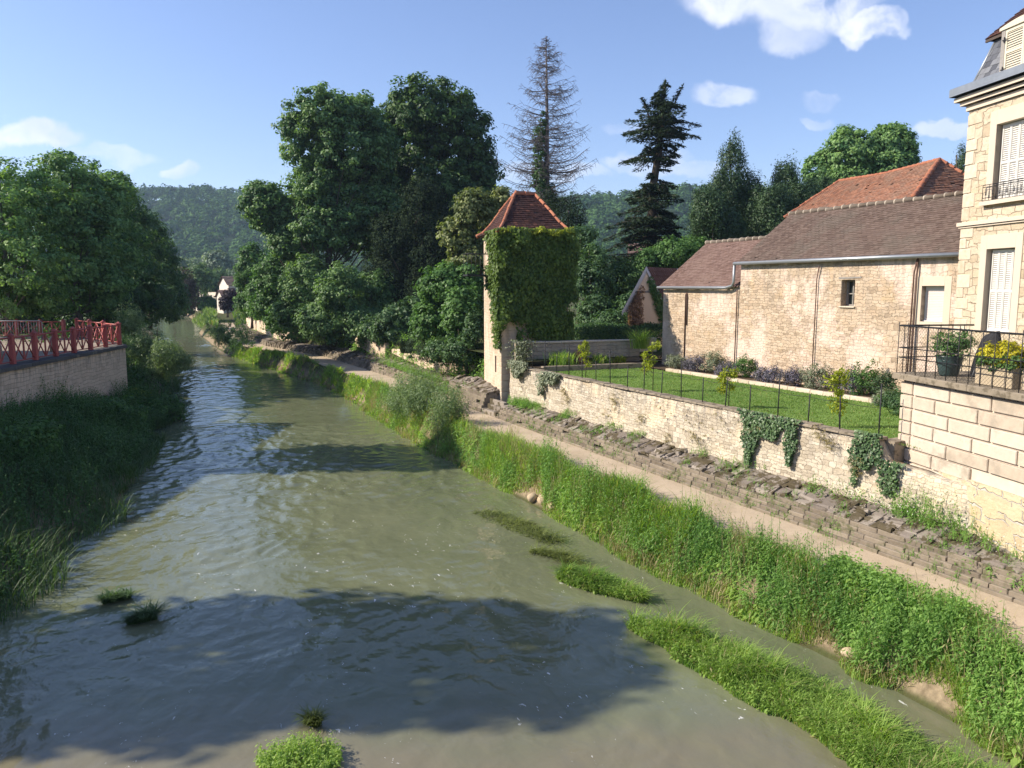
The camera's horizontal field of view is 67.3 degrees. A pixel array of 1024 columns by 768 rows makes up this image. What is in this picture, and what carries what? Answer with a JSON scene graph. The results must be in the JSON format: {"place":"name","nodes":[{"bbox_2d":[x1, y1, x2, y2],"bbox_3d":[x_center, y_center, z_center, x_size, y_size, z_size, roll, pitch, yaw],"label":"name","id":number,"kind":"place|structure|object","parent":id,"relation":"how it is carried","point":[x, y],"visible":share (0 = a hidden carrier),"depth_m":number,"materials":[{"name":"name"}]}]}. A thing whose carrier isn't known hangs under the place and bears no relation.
{"place":"outdoors","nodes":[
{"label":"outdoors","id":0,"kind":"place"},
{"bbox_2d":[0,336,109,365],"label":"plaza","id":1,"kind":"structure","parent":0,"point":[18,356],"depth_m":36.34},
{"bbox_2d":[0,319,65,336],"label":"red railing","id":2,"kind":"object","parent":1,"relation":"on","point":[62,324],"visible":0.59,"depth_m":43.70,"materials":[{"name":"metal"}]},
{"bbox_2d":[0,156,87,336],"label":"plane tree","id":3,"kind":"object","parent":1,"relation":"on","point":[13,214],"visible":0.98,"depth_m":42.91,"materials":[{"name":"green plant"}]},
{"bbox_2d":[11,147,139,335],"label":"plane tree","id":4,"kind":"object","parent":1,"relation":"on","point":[103,212],"visible":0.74,"depth_m":47.21,"materials":[{"name":"green plant"}]},
{"bbox_2d":[20,200,693,292],"bbox_3d":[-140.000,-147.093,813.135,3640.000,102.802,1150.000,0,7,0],"label":"hills","id":5,"kind":"structure","parent":0,"point":[229,238],"depth_m":520.42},
{"bbox_2d":[0,178,760,290],"bbox_3d":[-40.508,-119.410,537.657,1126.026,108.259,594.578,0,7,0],"label":"hill wood","id":6,"kind":"object","parent":5,"relation":"on","point":[602,208],"visible":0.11,"depth_m":507.26,"materials":[{"name":"green plant"}]},
{"bbox_2d":[0,310,1019,767],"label":"river","id":7,"kind":"structure","parent":0,"point":[292,544],"depth_m":13.64,"materials":[{"name":"liquid"}]},
{"bbox_2d":[92,583,145,603],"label":"water weed","id":8,"kind":"object","parent":7,"relation":"on","point":[112,596],"visible":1,"depth_m":14.96,"materials":[{"name":"green plant"}]},
{"bbox_2d":[113,598,177,624],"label":"water weed","id":9,"kind":"object","parent":7,"relation":"on","point":[140,616],"visible":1,"depth_m":14.05,"materials":[{"name":"green plant"}]},
{"bbox_2d":[253,727,344,767],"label":"cress clump","id":10,"kind":"object","parent":7,"relation":"in","point":[311,749],"visible":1,"depth_m":9.82,"materials":[{"name":"green plant"}]},
{"bbox_2d":[291,700,330,727],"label":"water weed","id":11,"kind":"object","parent":7,"relation":"on","point":[311,719],"visible":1,"depth_m":10.69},
{"bbox_2d":[471,504,578,544],"bbox_3d":[0.171,3.548,19.595,1.573,0.281,4.055,-6,9,-39],"label":"water weed","id":12,"kind":"object","parent":7,"relation":"on","point":[528,524],"visible":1,"depth_m":19.54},
{"bbox_2d":[519,541,597,569],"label":"river grass","id":13,"kind":"structure","parent":7,"relation":"in","point":[563,555],"depth_m":17.35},
{"bbox_2d":[550,557,663,602],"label":"river grass","id":14,"kind":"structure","parent":7,"relation":"on","point":[595,581],"depth_m":15.53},
{"bbox_2d":[0,294,1023,734],"bbox_3d":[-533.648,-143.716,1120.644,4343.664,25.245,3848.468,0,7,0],"label":"ground","id":15,"kind":"structure","parent":0,"point":[932,696],"depth_m":16.55,"materials":[{"name":"soil"}]},
{"bbox_2d":[0,412,64,459],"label":"bank shrub","id":16,"kind":"object","parent":15,"relation":"on","point":[17,431],"visible":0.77,"depth_m":22.18,"materials":[{"name":"green plant"}]},
{"bbox_2d":[0,337,127,415],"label":"quay wall","id":17,"kind":"structure","parent":15,"relation":"on","point":[99,368],"depth_m":31.57,"materials":[{"name":"stone"}]},
{"bbox_2d":[0,322,121,363],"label":"red railing","id":18,"kind":"object","parent":17,"relation":"on","point":[34,342],"visible":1,"depth_m":30.87,"materials":[{"name":"metal"}]},
{"bbox_2d":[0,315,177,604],"bbox_3d":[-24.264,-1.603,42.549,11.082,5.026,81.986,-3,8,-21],"label":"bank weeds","id":19,"kind":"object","parent":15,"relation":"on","point":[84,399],"visible":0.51,"depth_m":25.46,"materials":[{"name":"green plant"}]},
{"bbox_2d":[0,333,182,624],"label":"bank grass","id":20,"kind":"structure","parent":15,"relation":"on","point":[147,457],"depth_m":20.29,"materials":[{"name":"plant"}]},
{"bbox_2d":[34,163,153,332],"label":"plane tree","id":21,"kind":"object","parent":15,"relation":"on","point":[134,260],"visible":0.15,"depth_m":52.47,"materials":[{"name":"green plant"}]},
{"bbox_2d":[83,288,145,336],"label":"riverside tree","id":22,"kind":"object","parent":15,"relation":"on","point":[107,319],"visible":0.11,"depth_m":50.96,"materials":[{"name":"green plant"}]},
{"bbox_2d":[89,392,149,430],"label":"bank shrub","id":23,"kind":"object","parent":15,"relation":"on","point":[109,405],"visible":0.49,"depth_m":30.39,"materials":[{"name":"green plant"}]},
{"bbox_2d":[99,169,176,333],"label":"riverside tree","id":24,"kind":"object","parent":15,"relation":"on","point":[145,300],"visible":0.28,"depth_m":60.02,"materials":[{"name":"green plant"}]},
{"bbox_2d":[110,302,195,385],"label":"willow bush","id":25,"kind":"object","parent":15,"relation":"on","point":[167,366],"visible":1,"depth_m":40.58,"materials":[{"name":"green plant"}]},
{"bbox_2d":[136,208,191,329],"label":"riverside tree","id":26,"kind":"object","parent":15,"relation":"on","point":[174,280],"visible":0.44,"depth_m":72.67,"materials":[{"name":"green plant"}]},
{"bbox_2d":[146,393,190,421],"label":"bank shrub","id":27,"kind":"object","parent":15,"relation":"on","point":[163,405],"visible":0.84,"depth_m":35.20,"materials":[{"name":"green plant"}]},
{"bbox_2d":[179,267,203,315],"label":"distant tree","id":28,"kind":"object","parent":15,"relation":"on","point":[193,288],"visible":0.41,"depth_m":118.35,"materials":[{"name":"green plant"}]},
{"bbox_2d":[181,261,219,310],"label":"distant tree","id":29,"kind":"object","parent":15,"relation":"on","point":[204,277],"visible":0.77,"depth_m":146.70,"materials":[{"name":"green plant"}]},
{"bbox_2d":[201,249,234,270],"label":"distant tree","id":30,"kind":"object","parent":15,"relation":"on","point":[220,259],"visible":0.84,"depth_m":224.60,"materials":[{"name":"green plant"}]},
{"bbox_2d":[201,315,261,354],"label":"willow bush","id":31,"kind":"object","parent":15,"relation":"on","point":[220,333],"visible":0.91,"depth_m":71.91,"materials":[{"name":"green plant"}]},
{"bbox_2d":[192,293,298,326],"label":"meadow grass","id":32,"kind":"structure","parent":15,"relation":"on","point":[201,320],"depth_m":128.38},
{"bbox_2d":[232,241,270,328],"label":"hazel tree","id":33,"kind":"object","parent":15,"relation":"on","point":[249,254],"visible":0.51,"depth_m":81.46,"materials":[{"name":"green plant"}]},
{"bbox_2d":[237,323,297,348],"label":"stone bank","id":34,"kind":"structure","parent":15,"relation":"on","point":[264,340],"depth_m":69.19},
{"bbox_2d":[233,178,317,332],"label":"ash tree","id":35,"kind":"object","parent":15,"relation":"on","point":[265,207],"visible":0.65,"depth_m":59.54,"materials":[{"name":"green plant"}]},
{"bbox_2d":[247,249,303,340],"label":"hazel tree","id":36,"kind":"object","parent":15,"relation":"on","point":[265,283],"visible":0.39,"depth_m":67.47,"materials":[{"name":"green plant"}]},
{"bbox_2d":[270,252,333,344],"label":"hazel tree","id":37,"kind":"object","parent":15,"relation":"on","point":[284,310],"visible":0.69,"depth_m":57.76,"materials":[{"name":"green plant"}]},
{"bbox_2d":[285,343,380,368],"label":"stone bank","id":38,"kind":"structure","parent":15,"relation":"on","point":[356,358],"depth_m":56.13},
{"bbox_2d":[271,81,414,334],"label":"ash tree","id":39,"kind":"object","parent":15,"relation":"on","point":[332,177],"visible":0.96,"depth_m":57.64,"materials":[{"name":"green plant"}]},
{"bbox_2d":[303,260,399,345],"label":"hazel tree","id":40,"kind":"object","parent":15,"relation":"on","point":[352,308],"visible":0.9,"depth_m":52.44,"materials":[{"name":"green plant"}]},
{"bbox_2d":[246,318,483,379],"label":"undergrowth","id":41,"kind":"object","parent":15,"relation":"on","point":[480,357],"visible":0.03,"depth_m":45.14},
{"bbox_2d":[357,294,438,345],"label":"hazel tree","id":42,"kind":"object","parent":15,"relation":"on","point":[390,322],"visible":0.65,"depth_m":48.48,"materials":[{"name":"green plant"}]},
{"bbox_2d":[360,171,454,312],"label":"yew tree","id":43,"kind":"object","parent":15,"relation":"on","point":[418,231],"visible":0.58,"depth_m":55.18,"materials":[{"name":"green plant"}]},
{"bbox_2d":[366,357,453,393],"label":"stone bank","id":44,"kind":"structure","parent":15,"relation":"on","point":[373,366],"depth_m":44.66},
{"bbox_2d":[379,364,443,423],"bbox_3d":[-4.215,0.567,32.920,2.221,2.928,5.422,-3,7,-21],"label":"willow bush","id":45,"kind":"object","parent":15,"relation":"on","point":[413,395],"visible":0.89,"depth_m":31.63,"materials":[{"name":"green plant"}]},
{"bbox_2d":[350,71,509,267],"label":"chestnut tree","id":46,"kind":"object","parent":15,"relation":"on","point":[430,128],"visible":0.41,"depth_m":62.14,"materials":[{"name":"green plant"}]},
{"bbox_2d":[406,259,483,342],"bbox_3d":[-2.774,-3.608,38.770,4.954,5.439,4.023,6,9,41],"label":"lilac bush","id":47,"kind":"object","parent":15,"relation":"on","point":[456,295],"visible":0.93,"depth_m":38.09,"materials":[{"name":"green plant"}]},
{"bbox_2d":[418,306,483,372],"bbox_3d":[-2.724,-2.150,37.066,2.585,3.273,3.989,-6,9,-38],"label":"lilac bush","id":48,"kind":"object","parent":15,"relation":"on","point":[449,351],"visible":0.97,"depth_m":36.33,"materials":[{"name":"green plant"}]},
{"bbox_2d":[426,379,475,439],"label":"willow bush","id":49,"kind":"object","parent":15,"relation":"on","point":[444,409],"visible":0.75,"depth_m":28.63,"materials":[{"name":"green plant"}]},
{"bbox_2d":[447,374,499,411],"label":"stone bank","id":50,"kind":"structure","parent":15,"relation":"on","point":[481,393],"depth_m":32.95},
{"bbox_2d":[476,190,568,403],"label":"tower","id":51,"kind":"structure","parent":15,"relation":"on","point":[519,209],"depth_m":31.77,"materials":[{"name":"stone"}]},
{"bbox_2d":[482,227,580,350],"bbox_3d":[0.794,-3.590,31.551,4.076,5.591,2.458,0,7,0],"label":"creeper","id":52,"kind":"object","parent":51,"relation":"attached to","point":[543,270],"visible":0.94,"depth_m":31.17,"materials":[{"name":"green plant"}]},
{"bbox_2d":[494,36,599,213],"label":"dead spruce","id":53,"kind":"object","parent":15,"relation":"on","point":[541,177],"visible":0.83,"depth_m":48.19,"materials":[{"name":"plant"}]},
{"bbox_2d":[513,337,656,368],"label":"garden wall","id":54,"kind":"structure","parent":15,"relation":"on","point":[603,347],"depth_m":31.83,"materials":[{"name":"stone"}]},
{"bbox_2d":[505,339,537,373],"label":"ivy","id":55,"kind":"object","parent":54,"relation":"attached to","point":[523,349],"visible":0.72,"depth_m":30.59,"materials":[{"name":"plant"}]},
{"bbox_2d":[231,344,1023,767],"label":"riverside grass","id":56,"kind":"structure","parent":15,"relation":"on","point":[531,448],"depth_m":18.14,"materials":[{"name":"plant"}]},
{"bbox_2d":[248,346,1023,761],"bbox_3d":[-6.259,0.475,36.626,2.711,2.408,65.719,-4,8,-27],"label":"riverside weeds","id":57,"kind":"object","parent":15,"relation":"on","point":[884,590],"visible":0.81,"depth_m":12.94,"materials":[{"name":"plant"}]},
{"bbox_2d":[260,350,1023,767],"bbox_3d":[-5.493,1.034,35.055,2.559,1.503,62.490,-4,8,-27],"label":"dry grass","id":58,"kind":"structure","parent":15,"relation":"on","point":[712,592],"depth_m":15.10,"materials":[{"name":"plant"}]},
{"bbox_2d":[622,266,678,359],"bbox_3d":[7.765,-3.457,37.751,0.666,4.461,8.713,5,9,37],"label":"outbuilding","id":59,"kind":"structure","parent":15,"relation":"on","point":[660,275],"depth_m":35.85,"materials":[{"name":"paint"}]},
{"bbox_2d":[626,285,645,338],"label":"creeper","id":60,"kind":"object","parent":59,"relation":"attached to","point":[635,318],"visible":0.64,"depth_m":35.09,"materials":[{"name":"green plant"}]},
{"bbox_2d":[602,79,701,266],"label":"cedar tree","id":61,"kind":"object","parent":15,"relation":"on","point":[656,220],"visible":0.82,"depth_m":53.91,"materials":[{"name":"green plant"}]},
{"bbox_2d":[628,234,707,280],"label":"laurel shrub","id":62,"kind":"object","parent":15,"relation":"on","point":[665,254],"visible":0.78,"depth_m":44.27,"materials":[{"name":"green plant"}]},
{"bbox_2d":[366,372,1023,720],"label":"seed heads","id":63,"kind":"object","parent":15,"relation":"on","point":[707,511],"visible":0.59,"depth_m":15.21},
{"bbox_2d":[389,412,1023,767],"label":"dock leaves","id":64,"kind":"object","parent":15,"relation":"on","point":[1014,760],"visible":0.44,"depth_m":15.01,"materials":[{"name":"green plant"}]},
{"bbox_2d":[686,180,750,243],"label":"yew tree","id":65,"kind":"object","parent":15,"relation":"on","point":[707,213],"visible":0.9,"depth_m":46.33,"materials":[{"name":"green plant"}]},
{"bbox_2d":[686,126,768,238],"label":"conifer tree","id":66,"kind":"object","parent":15,"relation":"on","point":[736,188],"visible":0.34,"depth_m":50.25,"materials":[{"name":"green plant"}]},
{"bbox_2d":[496,403,1023,605],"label":"stone bank","id":67,"kind":"structure","parent":15,"relation":"on","point":[879,532],"depth_m":16.60,"materials":[{"name":"stone"}]},
{"bbox_2d":[371,356,1023,590],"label":"foot weeds","id":68,"kind":"object","parent":67,"relation":"on","point":[515,401],"visible":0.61,"depth_m":15.09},
{"bbox_2d":[510,365,970,532],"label":"garden wall","id":69,"kind":"structure","parent":67,"relation":"on","point":[589,401],"depth_m":19.55,"materials":[{"name":"stone"}]},
{"bbox_2d":[507,359,559,395],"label":"ivy","id":70,"kind":"object","parent":69,"relation":"attached to","point":[550,378],"visible":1,"depth_m":28.52,"materials":[{"name":"plant"}]},
{"bbox_2d":[518,375,861,476],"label":"wall tufts","id":71,"kind":"object","parent":69,"relation":"attached to","point":[812,428],"visible":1,"depth_m":20.59,"materials":[{"name":"green plant"}]},
{"bbox_2d":[532,344,882,433],"bbox_3d":[4.201,-0.216,22.766,0.105,1.281,15.554,-3,8,-26],"label":"garden fence","id":72,"kind":"object","parent":69,"relation":"on","point":[750,387],"visible":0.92,"depth_m":19.57,"materials":[{"name":"metal"}]},
{"bbox_2d":[736,407,802,466],"bbox_3d":[6.074,1.379,18.407,0.223,1.388,2.135,-3,8,-25],"label":"ivy","id":73,"kind":"object","parent":69,"relation":"attached to","point":[767,427],"visible":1,"depth_m":18.38,"materials":[{"name":"green plant"}]},
{"bbox_2d":[846,429,905,496],"bbox_3d":[7.412,1.610,15.676,0.208,1.237,1.411,-3,8,-26],"label":"ivy","id":74,"kind":"object","parent":69,"relation":"attached to","point":[859,435],"visible":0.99,"depth_m":15.71,"materials":[{"name":"green plant"}]},
{"bbox_2d":[508,395,1023,588],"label":"wall weeds","id":75,"kind":"object","parent":67,"relation":"on","point":[986,538],"depth_m":15.88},
{"bbox_2d":[742,176,826,236],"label":"yew tree","id":76,"kind":"object","parent":15,"relation":"on","point":[763,224],"visible":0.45,"depth_m":47.97,"materials":[{"name":"green plant"}]},
{"bbox_2d":[746,149,835,235],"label":"conifer tree","id":77,"kind":"object","parent":15,"relation":"on","point":[787,172],"visible":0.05,"depth_m":50.52,"materials":[{"name":"green plant"}]},
{"bbox_2d":[656,191,1014,393],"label":"barn","id":78,"kind":"structure","parent":15,"relation":"on","point":[836,287],"depth_m":24.73,"materials":[{"name":"stone"}]},
{"bbox_2d":[915,276,951,327],"bbox_3d":[11.642,-2.264,21.134,0.277,1.376,1.067,-3,8,-26],"label":"window","id":79,"kind":"structure","parent":78,"relation":"in","point":[932,283],"depth_m":21.15,"materials":[{"name":"white paint"}]},
{"bbox_2d":[800,124,883,182],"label":"lime tree","id":80,"kind":"object","parent":15,"relation":"on","point":[851,147],"visible":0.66,"depth_m":62.24,"materials":[{"name":"green plant"}]},
{"bbox_2d":[783,157,964,218],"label":"orange roofed house","id":81,"kind":"structure","parent":15,"relation":"on","point":[939,175],"depth_m":35.48,"materials":[{"name":"tile"}]},
{"bbox_2d":[863,121,922,172],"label":"lime tree","id":82,"kind":"object","parent":15,"relation":"on","point":[900,147],"visible":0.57,"depth_m":61.84,"materials":[{"name":"green plant"}]},
{"bbox_2d":[892,371,1023,559],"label":"terrace","id":83,"kind":"structure","parent":15,"relation":"on","point":[972,439],"depth_m":13.84,"materials":[{"name":"stone"}]},
{"bbox_2d":[937,355,964,376],"bbox_3d":[8.684,-0.364,15.274,0.530,0.400,0.530,0,7,0],"label":"plant pot","id":84,"kind":"object","parent":83,"relation":"on","point":[943,371],"visible":0.61,"depth_m":15.11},
{"bbox_2d":[923,328,978,360],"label":"potted shrub","id":85,"kind":"object","parent":84,"relation":"in","point":[953,343],"visible":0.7,"depth_m":15.15,"materials":[{"name":"green plant"}]},
{"bbox_2d":[896,322,1023,401],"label":"terrace railing","id":86,"kind":"object","parent":83,"relation":"on","point":[919,326],"visible":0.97,"depth_m":14.29,"materials":[{"name":"metal"}]},
{"bbox_2d":[975,364,1023,388],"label":"stone trough","id":87,"kind":"object","parent":83,"relation":"on","point":[1008,383],"visible":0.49,"depth_m":13.42,"materials":[{"name":"stone"}]},
{"bbox_2d":[976,340,1023,368],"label":"yellow shrub","id":88,"kind":"object","parent":87,"relation":"in","point":[1014,349],"visible":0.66,"depth_m":13.42,"materials":[{"name":"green plant"}]},
{"bbox_2d":[949,8,1023,370],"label":"town house","id":89,"kind":"structure","parent":15,"relation":"on","point":[990,277],"depth_m":18.68,"materials":[{"name":"stone"}]},
{"bbox_2d":[974,232,1023,332],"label":"window","id":90,"kind":"structure","parent":89,"relation":"in","point":[1001,310],"depth_m":18.66,"materials":[{"name":"wood"}]},
{"bbox_2d":[979,102,1023,205],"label":"window","id":91,"kind":"structure","parent":89,"relation":"in","point":[1011,172],"depth_m":18.34,"materials":[{"name":"wood"}]},
{"bbox_2d":[0,0,1023,200],"label":"sky","id":92,"kind":"structure","parent":0,"point":[175,93],"materials":[{"name":"blue"}]},
{"bbox_2d":[430,330,661,361],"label":"ground","id":93,"kind":"structure","parent":0,"point":[656,353],"depth_m":33.95,"materials":[{"name":"plant"}]},
{"bbox_2d":[435,184,512,337],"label":"sycamore tree","id":94,"kind":"object","parent":93,"relation":"on","point":[483,208],"visible":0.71,"depth_m":41.95,"materials":[{"name":"green plant"}]},
{"bbox_2d":[539,184,593,310],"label":"cypress shrub","id":95,"kind":"object","parent":93,"relation":"on","point":[561,205],"visible":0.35,"depth_m":44.65,"materials":[{"name":"green plant"}]},
{"bbox_2d":[571,223,621,339],"bbox_3d":[4.202,-5.080,40.689,3.025,6.988,5.268,0,7,0],"label":"laurel shrub","id":96,"kind":"object","parent":93,"relation":"on","point":[591,304],"visible":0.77,"depth_m":39.62,"materials":[{"name":"green plant"}]},
{"bbox_2d":[585,291,631,338],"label":"laurel shrub","id":97,"kind":"object","parent":93,"relation":"on","point":[615,316],"visible":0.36,"depth_m":37.80,"materials":[{"name":"green plant"}]},
{"bbox_2d":[574,320,662,359],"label":"hedge","id":98,"kind":"object","parent":93,"relation":"on","point":[597,329],"visible":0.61,"depth_m":34.71,"materials":[{"name":"green plant"}]},
{"bbox_2d":[593,256,644,310],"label":"laurel shrub","id":99,"kind":"object","parent":93,"relation":"on","point":[627,285],"visible":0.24,"depth_m":41.43,"materials":[{"name":"green plant"}]},
{"bbox_2d":[222,323,1023,651],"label":"path","id":100,"kind":"structure","parent":0,"point":[666,487],"depth_m":17.05,"materials":[{"name":"gravel"}]},
{"bbox_2d":[553,367,919,447],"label":"lawn","id":101,"kind":"structure","parent":0,"point":[767,400],"depth_m":22.13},
{"bbox_2d":[541,362,645,370],"bbox_3d":[3.362,-0.661,30.492,4.742,0.240,0.249,-3,7,-20],"label":"bed edging","id":102,"kind":"object","parent":101,"relation":"on","point":[583,367],"visible":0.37,"depth_m":30.31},
{"bbox_2d":[652,362,874,397],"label":"bed soil","id":103,"kind":"structure","parent":101,"relation":"on","point":[658,365],"depth_m":26.71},
{"bbox_2d":[798,360,834,389],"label":"bed shrub","id":104,"kind":"object","parent":103,"relation":"on","point":[819,373],"visible":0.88,"depth_m":24.08,"materials":[{"name":"plant"}]},
{"bbox_2d":[846,359,883,395],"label":"bed shrub","id":105,"kind":"object","parent":103,"relation":"on","point":[868,374],"visible":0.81,"depth_m":22.49,"materials":[{"name":"green plant"}]},
{"bbox_2d":[666,368,896,405],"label":"bed kerb","id":106,"kind":"structure","parent":101,"relation":"on","point":[818,392],"depth_m":24.54,"materials":[{"name":"stone"}]},
{"bbox_2d":[822,365,850,416],"bbox_3d":[7.421,0.273,17.561,0.684,1.479,0.525,0,7,0],"label":"sapling","id":107,"kind":"object","parent":101,"relation":"on","point":[838,392],"visible":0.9,"depth_m":17.50,"materials":[{"name":"yellow plant"}]},
{"bbox_2d":[871,386,902,416],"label":"bed shrub","id":108,"kind":"object","parent":101,"relation":"on","point":[894,397],"visible":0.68,"depth_m":19.29,"materials":[{"name":"green plant"}]},
{"bbox_2d":[618,600,1021,767],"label":"river grass","id":109,"kind":"structure","parent":0,"point":[853,730],"depth_m":11.06,"materials":[{"name":"plant"}]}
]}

